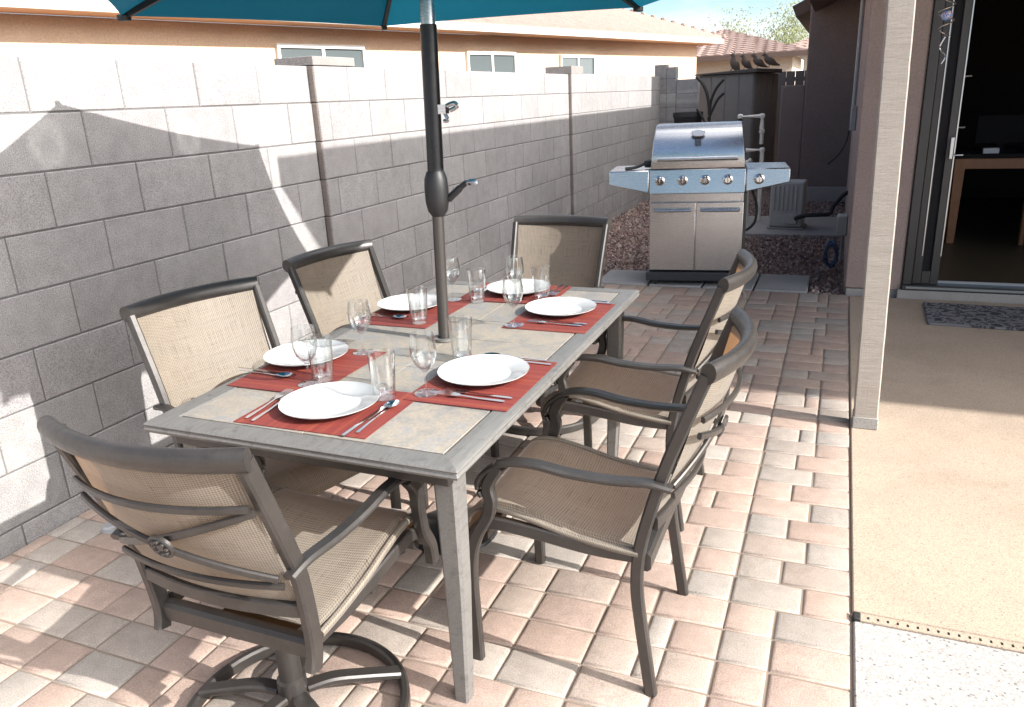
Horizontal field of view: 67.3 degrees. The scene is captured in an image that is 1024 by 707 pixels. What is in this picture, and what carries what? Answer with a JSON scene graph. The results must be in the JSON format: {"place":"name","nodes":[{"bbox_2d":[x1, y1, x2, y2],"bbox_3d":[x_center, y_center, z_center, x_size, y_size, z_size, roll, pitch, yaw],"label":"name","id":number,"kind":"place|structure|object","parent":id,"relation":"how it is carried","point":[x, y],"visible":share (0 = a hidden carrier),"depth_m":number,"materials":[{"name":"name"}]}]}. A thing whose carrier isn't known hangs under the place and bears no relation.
{"place":"outdoors","nodes":[
{"label":"outdoors","id":0,"kind":"place"},
{"bbox_2d":[0,0,726,79],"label":"neighbour house","id":1,"kind":"structure","parent":0,"point":[622,41],"depth_m":10.98,"materials":[{"name":"beige paint"}]},
{"bbox_2d":[275,43,366,66],"bbox_3d":[-2.544,-3.746,10.509,0.048,0.885,1.450,12,23,38],"label":"window","id":2,"kind":"structure","parent":1,"relation":"in","point":[283,50],"depth_m":10.38,"materials":[{"name":"white plastic"}]},
{"bbox_2d":[465,51,516,71],"bbox_3d":[-0.325,-4.671,13.055,0.048,0.845,1.250,12,23,38],"label":"window","id":3,"kind":"structure","parent":1,"relation":"in","point":[487,61],"depth_m":12.94,"materials":[{"name":"white plastic"}]},
{"bbox_2d":[559,55,595,73],"bbox_3d":[1.283,-5.342,14.894,0.048,0.820,1.160,12,23,38],"label":"window","id":4,"kind":"structure","parent":1,"relation":"in","point":[588,62],"depth_m":14.90,"materials":[{"name":"white plastic"}]},
{"bbox_2d":[13,0,808,41],"label":"sky","id":5,"kind":"structure","parent":0,"point":[690,12],"materials":[{"name":"white"}]},
{"bbox_2d":[0,279,852,706],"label":"pavers","id":6,"kind":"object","parent":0,"point":[770,513],"visible":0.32,"depth_m":2.40,"materials":[{"name":"beige brick"}]},
{"bbox_2d":[101,522,116,533],"bbox_3d":[-1.512,0.658,2.894,0.062,0.032,0.062,5,20,22],"label":"drain cap","id":7,"kind":"object","parent":6,"relation":"on","point":[108,528],"visible":0.62,"depth_m":2.87,"materials":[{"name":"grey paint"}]},
{"bbox_2d":[37,415,438,706],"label":"swivel chair","id":8,"kind":"object","parent":6,"relation":"on","point":[275,571],"visible":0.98,"depth_m":1.61,"materials":[{"name":"brown metal"}]},
{"bbox_2d":[119,276,404,553],"bbox_3d":[-0.809,0.271,2.523,0.704,0.920,0.534,11,23,36],"label":"patio chair","id":9,"kind":"object","parent":6,"relation":"on","point":[194,342],"visible":0.42,"depth_m":2.56,"materials":[{"name":"beige fabric"}]},
{"bbox_2d":[108,0,658,554],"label":"patio umbrella","id":10,"kind":"object","parent":6,"relation":"on","point":[426,16],"visible":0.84,"depth_m":2.67,"materials":[{"name":"teal fabric"}]},
{"bbox_2d":[282,239,498,508],"bbox_3d":[-0.495,0.042,3.172,0.704,0.920,0.534,9,22,31],"label":"patio chair","id":11,"kind":"object","parent":6,"relation":"on","point":[329,282],"visible":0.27,"depth_m":3.24,"materials":[{"name":"beige fabric"}]},
{"bbox_2d":[142,280,639,703],"bbox_3d":[-0.206,0.302,2.655,0.910,0.721,1.659,5,20,22],"label":"dining table","id":12,"kind":"object","parent":6,"relation":"on","point":[442,448],"visible":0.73,"depth_m":1.97,"materials":[{"name":"stone"}]},
{"bbox_2d":[227,349,386,392],"bbox_3d":[-0.613,0.044,2.338,0.300,0.002,0.390,5,20,22],"label":"placemat","id":13,"kind":"object","parent":12,"relation":"on","point":[349,361],"visible":0.57,"depth_m":2.29,"materials":[{"name":"red fabric"}]},
{"bbox_2d":[238,370,292,376],"bbox_3d":[-0.735,0.058,2.291,0.202,0.008,0.037,5,20,23],"label":"spoon","id":14,"kind":"object","parent":13,"relation":"on","point":[284,374],"visible":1,"depth_m":2.28,"materials":[{"name":"metal"}]},
{"bbox_2d":[237,367,295,375],"bbox_3d":[-0.740,0.054,2.313,0.225,0.003,0.015,6,20,24],"label":"knife","id":15,"kind":"object","parent":13,"relation":"on","point":[266,371],"visible":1,"depth_m":2.32,"materials":[{"name":"metal"}]},
{"bbox_2d":[291,324,319,386],"bbox_3d":[-0.582,0.006,2.171,0.071,0.170,0.071,5,20,22],"label":"wine glass","id":16,"kind":"object","parent":13,"relation":"on","point":[314,380],"visible":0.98,"depth_m":2.16,"materials":[{"name":"clear glass"}]},
{"bbox_2d":[263,339,348,366],"bbox_3d":[-0.646,0.005,2.421,0.262,0.022,0.262,5,20,22],"label":"dinner plate","id":17,"kind":"object","parent":13,"relation":"on","point":[283,355],"visible":0.94,"depth_m":2.45,"materials":[{"name":"white ceramic"}]},
{"bbox_2d":[305,334,333,380],"bbox_3d":[-0.548,0.015,2.206,0.075,0.129,0.075,5,20,22],"label":"tumbler","id":18,"kind":"object","parent":13,"relation":"on","point":[310,361],"visible":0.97,"depth_m":2.20,"materials":[{"name":"clear glass"}]},
{"bbox_2d":[348,298,373,352],"bbox_3d":[-0.478,-0.084,2.429,0.071,0.170,0.071,5,20,22],"label":"wine glass","id":19,"kind":"object","parent":13,"relation":"on","point":[360,331],"visible":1,"depth_m":2.42,"materials":[{"name":"clear glass"}]},
{"bbox_2d":[233,389,413,438],"bbox_3d":[-0.477,0.142,2.027,0.390,0.002,0.300,5,20,21],"label":"placemat","id":20,"kind":"object","parent":12,"relation":"on","point":[275,417],"visible":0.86,"depth_m":1.95,"materials":[{"name":"red fabric"}]},
{"bbox_2d":[245,389,293,418],"bbox_3d":[-0.650,0.133,2.059,0.023,0.008,0.195,4,19,19],"label":"fork","id":21,"kind":"object","parent":20,"relation":"on","point":[277,396],"visible":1,"depth_m":2.08,"materials":[{"name":"metal"}]},
{"bbox_2d":[251,391,293,420],"bbox_3d":[-0.628,0.138,2.040,0.023,0.008,0.195,4,19,19],"label":"fork","id":22,"kind":"object","parent":20,"relation":"on","point":[262,414],"visible":0.48,"depth_m":2.01,"materials":[{"name":"metal"}]},
{"bbox_2d":[278,381,379,418],"bbox_3d":[-0.479,0.130,2.027,0.262,0.022,0.262,5,20,22],"label":"dinner plate","id":23,"kind":"object","parent":20,"relation":"on","point":[329,400],"visible":1,"depth_m":2.05,"materials":[{"name":"white ceramic"}]},
{"bbox_2d":[341,405,385,435],"bbox_3d":[-0.360,0.162,1.938,0.015,0.003,0.225,5,20,22],"label":"knife","id":24,"kind":"object","parent":20,"relation":"on","point":[376,412],"visible":1,"depth_m":1.93,"materials":[{"name":"metal"}]},
{"bbox_2d":[356,400,399,432],"bbox_3d":[-0.338,0.157,1.942,0.037,0.008,0.202,4,19,20],"label":"spoon","id":25,"kind":"object","parent":20,"relation":"on","point":[391,403],"visible":1,"depth_m":1.99,"materials":[{"name":"metal"}]},
{"bbox_2d":[366,348,395,400],"bbox_3d":[-0.344,0.058,2.048,0.075,0.129,0.075,5,20,22],"label":"tumbler","id":26,"kind":"object","parent":20,"relation":"on","point":[394,375],"visible":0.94,"depth_m":2.04,"materials":[{"name":"clear glass"}]},
{"bbox_2d":[304,339,354,341],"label":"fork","id":27,"kind":"object","parent":12,"relation":"on","point":[346,340],"visible":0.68,"depth_m":2.56,"materials":[{"name":"metal"}]},
{"bbox_2d":[353,300,470,328],"bbox_3d":[-0.369,-0.159,2.922,0.300,0.002,0.390,5,20,22],"label":"placemat","id":28,"kind":"object","parent":12,"relation":"on","point":[431,317],"visible":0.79,"depth_m":2.84,"materials":[{"name":"red fabric"}]},
{"bbox_2d":[356,313,408,316],"bbox_3d":[-0.485,-0.143,2.881,0.225,0.003,0.015,5,20,21],"label":"knife","id":29,"kind":"object","parent":28,"relation":"on","point":[377,314],"visible":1,"depth_m":2.89,"materials":[{"name":"metal"}]},
{"bbox_2d":[359,314,406,317],"bbox_3d":[-0.480,-0.139,2.858,0.202,0.008,0.037,5,20,22],"label":"spoon","id":30,"kind":"object","parent":28,"relation":"on","point":[399,316],"visible":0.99,"depth_m":2.85,"materials":[{"name":"metal"}]},
{"bbox_2d":[377,293,436,311],"bbox_3d":[-0.391,-0.193,2.989,0.262,0.022,0.262,5,20,22],"label":"dinner plate","id":31,"kind":"object","parent":28,"relation":"on","point":[416,302],"visible":0.9,"depth_m":3.03,"materials":[{"name":"white ceramic"}]},
{"bbox_2d":[406,285,426,323],"bbox_3d":[-0.335,-0.172,2.743,0.075,0.129,0.075,5,20,22],"label":"tumbler","id":32,"kind":"object","parent":28,"relation":"on","point":[426,305],"visible":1,"depth_m":2.74,"materials":[{"name":"clear glass"}]},
{"bbox_2d":[448,257,461,301],"bbox_3d":[-0.238,-0.295,3.035,0.071,0.170,0.071,5,20,22],"label":"wine glass","id":33,"kind":"object","parent":28,"relation":"on","point":[452,299],"visible":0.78,"depth_m":3.06,"materials":[{"name":"clear glass"}]},
{"bbox_2d":[466,269,484,302],"bbox_3d":[-0.138,-0.267,3.002,0.075,0.129,0.075,5,20,22],"label":"tumbler","id":34,"kind":"object","parent":12,"relation":"on","point":[478,300],"visible":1,"depth_m":3.01,"materials":[{"name":"clear glass"}]},
{"bbox_2d":[403,354,556,411],"bbox_3d":[-0.078,0.075,2.167,0.300,0.002,0.390,5,20,22],"label":"placemat","id":35,"kind":"object","parent":12,"relation":"on","point":[518,388],"visible":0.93,"depth_m":2.08,"materials":[{"name":"red fabric"}]},
{"bbox_2d":[409,332,437,394],"bbox_3d":[-0.235,0.027,2.059,0.071,0.170,0.071,5,20,22],"label":"wine glass","id":36,"kind":"object","parent":35,"relation":"on","point":[430,389],"visible":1,"depth_m":2.05,"materials":[{"name":"clear glass"}]},
{"bbox_2d":[447,315,471,358],"bbox_3d":[-0.154,-0.045,2.330,0.075,0.129,0.075,5,20,22],"label":"tumbler","id":37,"kind":"object","parent":35,"relation":"on","point":[451,342],"visible":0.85,"depth_m":2.32,"materials":[{"name":"clear glass"}]},
{"bbox_2d":[435,391,504,401],"bbox_3d":[-0.110,0.114,2.031,0.195,0.008,0.023,5,20,21],"label":"fork","id":38,"kind":"object","parent":35,"relation":"on","point":[454,394],"visible":1,"depth_m":2.04,"materials":[{"name":"metal"}]},
{"bbox_2d":[443,387,512,398],"bbox_3d":[-0.091,0.107,2.051,0.195,0.008,0.023,5,20,21],"label":"fork","id":39,"kind":"object","parent":35,"relation":"on","point":[462,391],"visible":1,"depth_m":2.06,"materials":[{"name":"metal"}]},
{"bbox_2d":[437,354,528,385],"bbox_3d":[-0.081,0.054,2.192,0.262,0.022,0.262,5,20,22],"label":"dinner plate","id":40,"kind":"object","parent":35,"relation":"on","point":[484,370],"visible":1,"depth_m":2.22,"materials":[{"name":"white ceramic"}]},
{"bbox_2d":[484,352,546,360],"bbox_3d":[0.009,0.011,2.326,0.202,0.008,0.037,4,20,20],"label":"spoon","id":41,"kind":"object","parent":35,"relation":"on","point":[518,357],"visible":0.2,"depth_m":2.31,"materials":[{"name":"metal"}]},
{"bbox_2d":[526,361,551,365],"bbox_3d":[0.015,0.021,2.305,0.225,0.003,0.015,6,20,25],"label":"knife","id":42,"kind":"object","parent":35,"relation":"on","point":[549,364],"visible":0.27,"depth_m":2.27,"materials":[{"name":"metal"}]},
{"bbox_2d":[460,283,571,303],"bbox_3d":[0.014,-0.246,3.126,0.390,0.002,0.300,5,20,21],"label":"placemat","id":43,"kind":"object","parent":12,"relation":"on","point":[488,296],"visible":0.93,"depth_m":3.08,"materials":[{"name":"red fabric"}]},
{"bbox_2d":[473,281,495,291],"bbox_3d":[-0.113,-0.282,3.231,0.037,0.008,0.202,5,20,22],"label":"spoon","id":44,"kind":"object","parent":43,"relation":"on","point":[477,289],"visible":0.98,"depth_m":3.18,"materials":[{"name":"metal"}]},
{"bbox_2d":[505,256,523,301],"bbox_3d":[0.012,-0.292,2.991,0.071,0.170,0.071,5,20,22],"label":"wine glass","id":45,"kind":"object","parent":43,"relation":"on","point":[514,299],"visible":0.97,"depth_m":3.00,"materials":[{"name":"clear glass"}]},
{"bbox_2d":[487,279,550,295],"bbox_3d":[0.027,-0.265,3.142,0.262,0.022,0.262,5,20,22],"label":"dinner plate","id":46,"kind":"object","parent":43,"relation":"on","point":[509,287],"visible":0.95,"depth_m":3.18,"materials":[{"name":"white ceramic"}]},
{"bbox_2d":[532,266,550,299],"bbox_3d":[0.115,-0.271,2.978,0.075,0.129,0.075,5,20,22],"label":"tumbler","id":47,"kind":"object","parent":43,"relation":"on","point":[549,287],"visible":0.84,"depth_m":2.98,"materials":[{"name":"clear glass"}]},
{"bbox_2d":[545,284,564,293],"bbox_3d":[0.178,-0.263,3.132,0.023,0.008,0.195,5,20,22],"label":"fork","id":48,"kind":"object","parent":43,"relation":"on","point":[551,291],"visible":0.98,"depth_m":3.10,"materials":[{"name":"metal"}]},
{"bbox_2d":[550,285,569,294],"bbox_3d":[0.199,-0.258,3.113,0.023,0.008,0.195,5,20,22],"label":"fork","id":49,"kind":"object","parent":43,"relation":"on","point":[566,286],"visible":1,"depth_m":3.08,"materials":[{"name":"metal"}]},
{"bbox_2d":[502,303,615,333],"bbox_3d":[0.177,-0.137,2.778,0.300,0.002,0.390,5,20,22],"label":"placemat","id":50,"kind":"object","parent":12,"relation":"on","point":[595,315],"visible":0.64,"depth_m":2.70,"materials":[{"name":"red fabric"}]},
{"bbox_2d":[502,275,523,326],"bbox_3d":[0.004,-0.179,2.650,0.071,0.170,0.071,5,20,22],"label":"wine glass","id":51,"kind":"object","parent":50,"relation":"on","point":[512,305],"visible":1,"depth_m":2.64,"materials":[{"name":"clear glass"}]},
{"bbox_2d":[528,319,581,325],"bbox_3d":[0.149,-0.105,2.664,0.195,0.008,0.023,5,20,22],"label":"fork","id":52,"kind":"object","parent":50,"relation":"on","point":[540,321],"visible":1,"depth_m":2.67,"materials":[{"name":"metal"}]},
{"bbox_2d":[533,317,586,324],"bbox_3d":[0.169,-0.112,2.683,0.195,0.008,0.023,6,20,24],"label":"fork","id":53,"kind":"object","parent":50,"relation":"on","point":[545,319],"visible":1,"depth_m":2.69,"materials":[{"name":"metal"}]},
{"bbox_2d":[525,297,595,316],"bbox_3d":[0.179,-0.165,2.825,0.262,0.022,0.262,5,20,22],"label":"dinner plate","id":54,"kind":"object","parent":50,"relation":"on","point":[560,306],"visible":1,"depth_m":2.86,"materials":[{"name":"white ceramic"}]},
{"bbox_2d":[507,215,611,435],"bbox_3d":[0.137,-0.146,3.643,0.574,0.916,0.704,6,20,25],"label":"swivel chair","id":55,"kind":"object","parent":6,"relation":"on","point":[570,250],"visible":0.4,"depth_m":3.78,"materials":[{"name":"beige fabric"}]},
{"bbox_2d":[468,307,757,696],"bbox_3d":[0.276,0.362,2.093,0.704,0.920,0.534,5,20,22],"label":"patio chair","id":56,"kind":"object","parent":6,"relation":"on","point":[552,487],"visible":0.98,"depth_m":1.97,"materials":[{"name":"brown metal"}]},
{"bbox_2d":[540,249,756,530],"bbox_3d":[0.509,0.108,2.828,0.704,0.920,0.534,5,20,22],"label":"patio chair","id":57,"kind":"object","parent":6,"relation":"on","point":[600,370],"visible":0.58,"depth_m":2.68,"materials":[{"name":"beige fabric"}]},
{"bbox_2d":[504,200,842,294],"bbox_3d":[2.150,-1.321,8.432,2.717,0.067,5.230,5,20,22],"label":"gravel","id":58,"kind":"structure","parent":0,"point":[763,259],"depth_m":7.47,"materials":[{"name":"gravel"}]},
{"bbox_2d":[745,216,840,238],"bbox_3d":[2.936,-1.435,8.712,1.470,0.056,1.250,5,20,22],"label":"concrete pad","id":59,"kind":"object","parent":58,"relation":"on","point":[820,226],"visible":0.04,"depth_m":8.34,"materials":[{"name":"grey concrete"}]},
{"bbox_2d":[737,113,764,220],"bbox_3d":[2.736,-2.136,8.856,0.311,1.200,0.134,1,19,11],"label":"pipe assembly","id":60,"kind":"object","parent":59,"relation":"on","point":[761,116],"visible":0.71,"depth_m":8.75,"materials":[{"name":"white plastic"}]},
{"bbox_2d":[767,179,847,229],"bbox_3d":[3.216,-1.609,8.310,0.819,0.500,0.438,6,20,25],"label":"equipment box","id":61,"kind":"object","parent":59,"relation":"on","point":[787,205],"visible":0.91,"depth_m":8.27,"materials":[{"name":"grey plastic"}]},
{"bbox_2d":[605,186,844,294],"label":"ground","id":62,"kind":"structure","parent":0,"point":[766,193],"depth_m":7.60,"materials":[{"name":"gravel"}]},
{"bbox_2d":[0,56,659,559],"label":"block wall","id":63,"kind":"structure","parent":62,"relation":"on","point":[124,182],"depth_m":3.55,"materials":[{"name":"concrete"}]},
{"bbox_2d":[601,269,652,285],"bbox_3d":[0.983,-0.629,6.500,0.430,0.048,0.490,5,20,22],"label":"stepping stone","id":64,"kind":"object","parent":62,"relation":"on","point":[628,277],"visible":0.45,"depth_m":6.43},
{"bbox_2d":[655,64,699,123],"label":"end wall","id":65,"kind":"structure","parent":62,"relation":"on","point":[681,95],"depth_m":11.48,"materials":[{"name":"concrete"}]},
{"bbox_2d":[649,280,706,287],"bbox_3d":[1.396,-0.603,6.363,0.410,0.048,0.550,5,20,22],"label":"stepping stone","id":66,"kind":"object","parent":62,"relation":"on","point":[691,284],"visible":0.23,"depth_m":6.16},
{"bbox_2d":[608,121,790,283],"bbox_3d":[1.466,-1.187,6.101,1.340,1.231,0.633,2,19,14],"label":"gas grill","id":67,"kind":"object","parent":66,"relation":"on","point":[697,181],"visible":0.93,"depth_m":5.88,"materials":[{"name":"metal"}]},
{"bbox_2d":[625,159,650,169],"bbox_3d":[0.999,-1.474,6.006,0.231,0.075,0.082,-6,19,-10],"label":"grill brush","id":68,"kind":"object","parent":67,"relation":"on","point":[646,163],"visible":0.88,"depth_m":6.00,"materials":[{"name":"black paint"}]},
{"bbox_2d":[649,202,695,269],"bbox_3d":[1.250,-0.908,6.011,0.348,0.530,0.078,2,19,14],"label":"door","id":69,"kind":"structure","parent":67,"relation":"in","point":[672,225],"depth_m":6.02,"materials":[{"name":"metal"}]},
{"bbox_2d":[695,202,743,270],"bbox_3d":[1.592,-0.895,5.923,0.348,0.530,0.078,2,19,14],"label":"door","id":70,"kind":"structure","parent":67,"relation":"in","point":[719,225],"depth_m":5.93,"materials":[{"name":"metal"}]},
{"bbox_2d":[673,111,702,122],"bbox_3d":[2.569,-2.985,11.279,0.430,1.060,0.430,5,20,22],"label":"planter","id":71,"kind":"object","parent":62,"relation":"on","point":[686,117],"visible":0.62,"depth_m":10.97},
{"bbox_2d":[695,76,723,121],"bbox_3d":[2.794,-3.090,10.972,0.316,1.671,0.316,-10,20,-21],"label":"metal branch sculpture","id":72,"kind":"object","parent":62,"relation":"on","point":[709,103],"visible":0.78,"depth_m":10.79,"materials":[{"name":"black metal"}]},
{"bbox_2d":[702,274,758,290],"bbox_3d":[1.773,-0.571,6.210,0.375,0.048,0.550,5,20,22],"label":"stepping stone","id":73,"kind":"object","parent":62,"relation":"on","point":[750,285],"visible":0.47,"depth_m":6.06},
{"bbox_2d":[694,68,781,162],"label":"storage shed","id":74,"kind":"structure","parent":62,"relation":"on","point":[753,91],"depth_m":11.75,"materials":[{"name":"plastic"}]},
{"bbox_2d":[729,51,741,73],"bbox_3d":[3.374,-4.390,11.607,0.133,0.351,0.170,-15,22,-32],"label":"quail","id":75,"kind":"object","parent":74,"relation":"on","point":[734,64],"visible":0.92,"depth_m":11.58,"materials":[{"name":"metal"}]},
{"bbox_2d":[740,52,752,68],"bbox_3d":[3.534,-4.393,11.562,0.211,0.278,0.112,15,25,42],"label":"quail","id":76,"kind":"object","parent":74,"relation":"on","point":[745,62],"visible":0.9,"depth_m":11.54,"materials":[{"name":"metal"}]},
{"bbox_2d":[751,51,767,67],"bbox_3d":[3.706,-4.387,11.517,0.284,0.235,0.110,15,23,18],"label":"quail","id":77,"kind":"object","parent":74,"relation":"on","point":[757,61],"visible":0.98,"depth_m":11.50,"materials":[{"name":"metal"}]},
{"bbox_2d":[761,51,779,67],"bbox_3d":[3.861,-4.389,11.472,0.284,0.235,0.110,10,22,20],"label":"quail","id":78,"kind":"object","parent":74,"relation":"on","point":[770,60],"visible":1,"depth_m":11.45,"materials":[{"name":"metal"}]},
{"bbox_2d":[700,0,808,43],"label":"desert tree","id":79,"kind":"object","parent":62,"relation":"on","point":[785,37],"visible":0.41,"depth_m":31.91,"materials":[{"name":"green plant"}]},
{"bbox_2d":[754,274,809,292],"bbox_3d":[2.135,-0.539,6.063,0.380,0.048,0.550,5,20,22],"label":"stepping stone","id":80,"kind":"object","parent":62,"relation":"on","point":[784,283],"visible":0.76,"depth_m":6.01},
{"bbox_2d":[773,70,806,161],"bbox_3d":[5.303,-4.150,13.660,1.240,1.670,0.050,5,20,22],"label":"back fence","id":81,"kind":"object","parent":62,"relation":"on","point":[791,78],"visible":0.16,"depth_m":13.61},
{"bbox_2d":[823,239,838,267],"bbox_3d":[2.707,-0.841,6.528,0.123,0.251,0.060,5,20,22],"label":"hose coil","id":82,"kind":"object","parent":62,"relation":"on","point":[832,243],"visible":0.99,"depth_m":6.51,"materials":[{"name":"blue rubber"}]},
{"bbox_2d":[777,0,1023,303],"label":"stucco house","id":83,"kind":"structure","parent":62,"relation":"on","point":[814,118],"depth_m":5.37,"materials":[{"name":"paint"}]},
{"bbox_2d":[836,213,847,262],"bbox_3d":[2.881,-1.004,6.738,0.085,0.420,0.180,5,20,22],"label":"outlet box","id":84,"kind":"object","parent":83,"relation":"attached to","point":[842,223],"visible":0.94,"depth_m":6.63,"materials":[{"name":"grey plastic"}]},
{"bbox_2d":[827,0,865,164],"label":"downspout","id":85,"kind":"object","parent":83,"relation":"attached to","point":[853,117],"visible":1,"depth_m":6.60,"materials":[{"name":"grey paint"}]},
{"bbox_2d":[912,0,974,283],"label":"door","id":86,"kind":"structure","parent":83,"relation":"in","point":[950,78],"depth_m":5.14,"materials":[{"name":"grey metal"}]},
{"bbox_2d":[938,0,956,63],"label":"wind spinner","id":87,"kind":"object","parent":83,"relation":"hanging from","point":[946,15],"visible":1,"depth_m":3.74,"materials":[{"name":"metal"}]},
{"bbox_2d":[696,29,807,75],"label":"house","id":88,"kind":"structure","parent":0,"point":[713,58],"depth_m":21.76,"materials":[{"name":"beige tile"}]},
{"bbox_2d":[792,37,808,75],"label":"tile roof house","id":89,"kind":"structure","parent":0,"point":[803,43],"depth_m":28.27,"materials":[{"name":"beige paint"}]},
{"bbox_2d":[792,0,810,32],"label":"brown eave house","id":90,"kind":"structure","parent":0,"point":[802,10],"depth_m":10.95,"materials":[{"name":"paint"}]},
{"bbox_2d":[849,296,1023,643],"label":"patio slab","id":91,"kind":"structure","parent":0,"point":[937,498],"depth_m":2.97,"materials":[{"name":"beige concrete"}]},
{"bbox_2d":[852,0,915,429],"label":"patio post","id":92,"kind":"object","parent":91,"relation":"on","point":[896,59],"visible":1,"depth_m":3.13,"materials":[{"name":"paint"}]},
{"bbox_2d":[924,302,1023,330],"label":"doormat","id":93,"kind":"object","parent":91,"relation":"on","point":[978,316],"visible":1,"depth_m":4.92,"materials":[{"name":"grey fabric"}]},
{"bbox_2d":[853,621,1023,706],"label":"pool deck","id":94,"kind":"structure","parent":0,"point":[892,667],"depth_m":2.00,"materials":[{"name":"white concrete"}]},
{"bbox_2d":[853,611,1023,653],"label":"deck drain","id":95,"kind":"object","parent":94,"relation":"in","point":[943,633],"visible":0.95,"depth_m":2.15,"materials":[{"name":"beige plastic"}]},
{"bbox_2d":[938,197,1023,282],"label":"room floor","id":96,"kind":"structure","parent":0,"point":[983,246],"depth_m":6.69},
{"bbox_2d":[945,147,1023,242],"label":"desk","id":97,"kind":"object","parent":96,"relation":"on","point":[973,158],"visible":0.64,"depth_m":6.58,"materials":[{"name":"wood"}]},
{"bbox_2d":[974,114,1023,150],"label":"computer monitor","id":98,"kind":"object","parent":97,"relation":"on","point":[999,131],"visible":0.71,"depth_m":6.68,"materials":[{"name":"plastic"}]},
{"bbox_2d":[956,0,1023,196],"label":"room walls","id":99,"kind":"structure","parent":96,"relation":"on","point":[994,84],"depth_m":8.92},
{"bbox_2d":[1017,200,1023,244],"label":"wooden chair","id":100,"kind":"object","parent":96,"relation":"on","point":[1020,238],"visible":1,"depth_m":6.55,"materials":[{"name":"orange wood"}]},
{"bbox_2d":[981,147,999,153],"bbox_3d":[4.059,-1.722,6.522,0.120,0.045,0.080,5,20,22],"label":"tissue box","id":101,"kind":"object","parent":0,"point":[990,150],"visible":1,"depth_m":6.49,"materials":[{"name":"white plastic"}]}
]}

